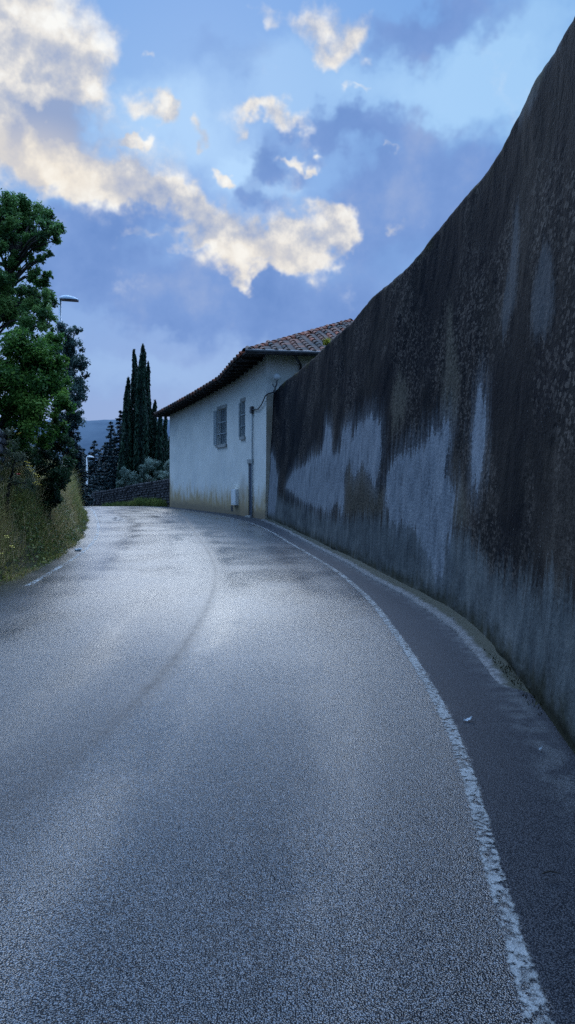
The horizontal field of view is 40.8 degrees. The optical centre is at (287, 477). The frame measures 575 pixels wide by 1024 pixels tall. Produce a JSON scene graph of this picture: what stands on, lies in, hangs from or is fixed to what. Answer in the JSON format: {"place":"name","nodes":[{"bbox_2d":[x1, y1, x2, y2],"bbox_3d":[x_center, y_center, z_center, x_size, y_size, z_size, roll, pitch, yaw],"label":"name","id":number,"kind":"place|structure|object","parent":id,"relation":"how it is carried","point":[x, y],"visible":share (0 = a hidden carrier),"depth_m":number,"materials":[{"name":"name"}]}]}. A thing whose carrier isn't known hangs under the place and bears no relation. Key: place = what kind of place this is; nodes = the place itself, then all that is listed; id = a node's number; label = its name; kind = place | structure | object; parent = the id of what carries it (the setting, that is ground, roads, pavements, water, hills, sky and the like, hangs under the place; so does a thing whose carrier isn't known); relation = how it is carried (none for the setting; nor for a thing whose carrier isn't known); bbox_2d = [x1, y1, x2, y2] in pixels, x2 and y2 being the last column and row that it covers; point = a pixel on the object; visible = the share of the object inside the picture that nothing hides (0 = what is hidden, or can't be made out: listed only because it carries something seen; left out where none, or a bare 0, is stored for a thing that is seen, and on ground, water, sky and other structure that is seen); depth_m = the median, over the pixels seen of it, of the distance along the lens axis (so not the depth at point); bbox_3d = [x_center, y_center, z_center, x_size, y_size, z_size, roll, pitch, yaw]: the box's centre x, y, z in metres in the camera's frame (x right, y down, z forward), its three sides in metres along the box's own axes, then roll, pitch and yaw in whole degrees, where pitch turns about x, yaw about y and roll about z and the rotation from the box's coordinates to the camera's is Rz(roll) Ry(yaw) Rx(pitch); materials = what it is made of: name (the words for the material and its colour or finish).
{"place":"outdoors","nodes":[
{"label":"outdoors","id":0,"kind":"place"},
{"bbox_2d":[0,440,90,585],"bbox_3d":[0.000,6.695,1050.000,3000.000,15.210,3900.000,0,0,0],"label":"ground","id":1,"kind":"structure","parent":0,"point":[31,564],"depth_m":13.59,"materials":[{"name":"green plant"}]},
{"bbox_2d":[0,429,10,482],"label":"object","id":2,"kind":"structure","parent":1,"relation":"on","point":[3,442],"depth_m":14.93,"materials":[{"name":"green plant"}]},
{"bbox_2d":[0,535,14,576],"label":"yellow flowers","id":3,"kind":"object","parent":1,"relation":"on","point":[6,555],"visible":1,"depth_m":10.62,"materials":[{"name":"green plant"}]},
{"bbox_2d":[1,426,36,513],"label":"bramble shrub","id":4,"kind":"object","parent":1,"relation":"on","point":[8,432],"visible":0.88,"depth_m":13.59,"materials":[{"name":"green plant"}]},
{"bbox_2d":[25,461,39,497],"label":"yellow flowers","id":5,"kind":"object","parent":1,"relation":"on","point":[28,483],"visible":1,"depth_m":12.62,"materials":[{"name":"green plant"}]},
{"bbox_2d":[0,188,66,341],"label":"broadleaf tree","id":6,"kind":"object","parent":1,"relation":"on","point":[18,240],"visible":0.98,"depth_m":17.02,"materials":[{"name":"green plant"}]},
{"bbox_2d":[0,326,78,454],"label":"leafy tree","id":7,"kind":"object","parent":1,"relation":"on","point":[28,388],"visible":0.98,"depth_m":15.19,"materials":[{"name":"green plant"}]},
{"bbox_2d":[9,430,77,522],"bbox_3d":[-5.080,0.107,16.664,1.425,2.263,1.635,0,0,13],"label":"dark shrub","id":8,"kind":"object","parent":1,"relation":"on","point":[55,482],"visible":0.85,"depth_m":16.47,"materials":[{"name":"green plant"}]},
{"bbox_2d":[42,321,90,428],"bbox_3d":[-7.106,-2.823,24.988,1.685,4.444,1.925,0,0,-24],"label":"grey green tree","id":9,"kind":"object","parent":1,"relation":"on","point":[78,387],"visible":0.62,"depth_m":24.89,"materials":[{"name":"green plant"}]},
{"bbox_2d":[58,295,78,461],"bbox_3d":[-7.655,-2.962,27.000,0.718,6.795,0.300,0,0,0],"label":"street lamp","id":10,"kind":"object","parent":1,"relation":"on","point":[67,298],"visible":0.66,"depth_m":26.95,"materials":[{"name":"metal"}]},
{"bbox_2d":[62,420,94,505],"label":"fir tree","id":11,"kind":"object","parent":1,"relation":"on","point":[81,475],"visible":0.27,"depth_m":45.84,"materials":[{"name":"green plant"}]},
{"bbox_2d":[80,448,92,470],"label":"fir tree","id":12,"kind":"object","parent":1,"relation":"on","point":[83,449],"visible":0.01,"depth_m":87.90,"materials":[{"name":"green plant"}]},
{"bbox_2d":[86,456,93,483],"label":"street lamp","id":13,"kind":"object","parent":1,"relation":"on","point":[87,457],"visible":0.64,"depth_m":74.93,"materials":[{"name":"white metal"}]},
{"bbox_2d":[82,440,103,492],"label":"fir tree","id":14,"kind":"object","parent":1,"relation":"on","point":[93,464],"visible":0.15,"depth_m":83.79,"materials":[{"name":"green plant"}]},
{"bbox_2d":[88,442,108,493],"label":"fir tree","id":15,"kind":"object","parent":1,"relation":"on","point":[102,459],"visible":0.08,"depth_m":79.68,"materials":[{"name":"green plant"}]},
{"bbox_2d":[94,421,117,491],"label":"fir tree","id":16,"kind":"object","parent":1,"relation":"on","point":[109,446],"visible":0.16,"depth_m":69.75,"materials":[{"name":"green plant"}]},
{"bbox_2d":[95,445,117,490],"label":"fir tree","id":17,"kind":"object","parent":1,"relation":"on","point":[99,487],"visible":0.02,"depth_m":75.90,"materials":[{"name":"green plant"}]},
{"bbox_2d":[103,410,122,489],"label":"fir tree","id":18,"kind":"object","parent":1,"relation":"on","point":[112,483],"visible":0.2,"depth_m":67.81,"materials":[{"name":"green plant"}]},
{"bbox_2d":[116,442,128,487],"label":"cypress tree","id":19,"kind":"object","parent":1,"relation":"on","point":[122,461],"visible":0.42,"depth_m":58.80,"materials":[{"name":"green plant"}]},
{"bbox_2d":[120,377,133,482],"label":"cypress tree","id":20,"kind":"object","parent":1,"relation":"on","point":[126,430],"visible":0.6,"depth_m":59.76,"materials":[{"name":"green plant"}]},
{"bbox_2d":[115,466,138,486],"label":"olive tree","id":21,"kind":"object","parent":1,"relation":"on","point":[126,478],"visible":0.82,"depth_m":57.02,"materials":[{"name":"green plant"}]},
{"bbox_2d":[87,479,169,506],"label":"boundary wall","id":22,"kind":"structure","parent":1,"relation":"on","point":[158,489],"depth_m":47.39,"materials":[{"name":"stone"}]},
{"bbox_2d":[96,497,167,506],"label":"verge grass","id":23,"kind":"structure","parent":1,"relation":"on","point":[154,502],"depth_m":45.26,"materials":[{"name":"green plant"}]},
{"bbox_2d":[130,348,140,475],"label":"cypress tree","id":24,"kind":"object","parent":1,"relation":"on","point":[134,377],"visible":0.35,"depth_m":60.78,"materials":[{"name":"green plant"}]},
{"bbox_2d":[131,343,152,482],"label":"cypress tree","id":25,"kind":"object","parent":1,"relation":"on","point":[142,438],"visible":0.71,"depth_m":59.62,"materials":[{"name":"green plant"}]},
{"bbox_2d":[143,360,151,429],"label":"cypress tree","id":26,"kind":"object","parent":1,"relation":"on","point":[148,373],"visible":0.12,"depth_m":61.92,"materials":[{"name":"green plant"}]},
{"bbox_2d":[130,456,168,482],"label":"olive tree","id":27,"kind":"object","parent":1,"relation":"on","point":[143,473],"visible":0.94,"depth_m":53.68,"materials":[{"name":"green plant"}]},
{"bbox_2d":[149,400,156,476],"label":"cypress tree","id":28,"kind":"object","parent":1,"relation":"on","point":[153,424],"visible":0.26,"depth_m":60.78,"materials":[{"name":"green plant"}]},
{"bbox_2d":[151,417,164,480],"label":"cypress tree","id":29,"kind":"object","parent":1,"relation":"on","point":[159,452],"visible":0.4,"depth_m":59.80,"materials":[{"name":"green plant"}]},
{"bbox_2d":[157,460,169,479],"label":"olive tree","id":30,"kind":"object","parent":1,"relation":"on","point":[167,466],"visible":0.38,"depth_m":50.57,"materials":[{"name":"green plant"}]},
{"bbox_2d":[162,417,169,478],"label":"cypress tree","id":31,"kind":"object","parent":1,"relation":"on","point":[165,435],"visible":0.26,"depth_m":61.85,"materials":[{"name":"green plant"}]},
{"bbox_2d":[168,436,169,458],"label":"cypress tree","id":32,"kind":"object","parent":1,"relation":"on","point":[169,446],"visible":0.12,"depth_m":63.86,"materials":[{"name":"green plant"}]},
{"bbox_2d":[153,318,353,518],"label":"house","id":33,"kind":"structure","parent":1,"relation":"on","point":[218,423],"depth_m":32.27,"materials":[{"name":"paint"}]},
{"bbox_2d":[213,404,226,447],"bbox_3d":[-2.886,-2.233,34.105,0.270,1.837,1.880,0,0,-22],"label":"window","id":34,"kind":"structure","parent":33,"relation":"in","point":[223,413],"depth_m":34.27,"materials":[{"name":"grey paint"}]},
{"bbox_2d":[239,397,245,439],"bbox_3d":[-1.825,-2.352,31.145,0.104,1.675,0.862,0,0,-19],"label":"window","id":35,"kind":"structure","parent":33,"relation":"in","point":[243,436],"depth_m":31.18,"materials":[{"name":"grey paint"}]},
{"bbox_2d":[245,459,250,517],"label":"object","id":36,"kind":"structure","parent":33,"relation":"in","point":[248,460],"depth_m":30.24,"materials":[{"name":"paint"}]},
{"bbox_2d":[265,17,574,753],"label":"garden wall","id":37,"kind":"structure","parent":1,"relation":"on","point":[420,430],"depth_m":8.10,"materials":[{"name":"grey paint"}]},
{"bbox_2d":[272,373,280,392],"bbox_3d":[-0.382,-3.411,27.951,0.267,0.710,0.264,0,0,44],"label":"globe lamp","id":38,"kind":"object","parent":37,"relation":"attached to","point":[276,376],"visible":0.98,"depth_m":27.89,"materials":[{"name":"white glass"}]},
{"bbox_2d":[320,336,331,344],"bbox_3d":[0.945,-3.244,18.419,0.313,0.173,0.438,0,0,31],"label":"moss tuft","id":39,"kind":"object","parent":37,"relation":"on","point":[326,341],"visible":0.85,"depth_m":18.38,"materials":[{"name":"green plant"}]},
{"bbox_2d":[14,419,169,479],"bbox_3d":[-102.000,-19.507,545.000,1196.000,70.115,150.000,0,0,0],"label":"hills","id":40,"kind":"structure","parent":0,"point":[93,430],"depth_m":554.28,"materials":[{"name":"blue"}]},
{"bbox_2d":[0,506,574,1023],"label":"road","id":41,"kind":"structure","parent":0,"point":[232,786],"depth_m":3.73,"materials":[{"name":"grey asphalt"}]},
{"bbox_2d":[24,508,99,585],"bbox_3d":[-7.120,1.576,27.090,1.204,0.078,32.938,0,0,-14],"label":"road marking","id":42,"kind":"object","parent":41,"relation":"on","point":[89,545],"visible":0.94,"depth_m":15.76,"materials":[{"name":"white paint"}]},
{"bbox_2d":[95,516,126,521],"bbox_3d":[-6.635,1.544,28.608,1.189,0.014,4.183,0,0,-18],"label":"road patch","id":43,"kind":"object","parent":41,"relation":"on","point":[108,518],"visible":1,"depth_m":28.48,"materials":[{"name":"grey asphalt"}]},
{"bbox_2d":[180,509,553,1023],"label":"road marking","id":44,"kind":"object","parent":41,"relation":"on","point":[511,945],"visible":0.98,"depth_m":3.21,"materials":[{"name":"white paint"}]},
{"bbox_2d":[261,518,530,693],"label":"kerb","id":45,"kind":"structure","parent":41,"relation":"on","point":[474,639],"depth_m":8.53,"materials":[{"name":"concrete"}]},
{"bbox_2d":[388,580,546,715],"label":"kerb grass","id":46,"kind":"structure","parent":45,"relation":"on","point":[529,690],"depth_m":5.67,"materials":[{"name":"green plant"}]},
{"bbox_2d":[0,0,574,420],"label":"sky","id":47,"kind":"structure","parent":0,"point":[223,177],"materials":[{"name":"blue"}]}
]}

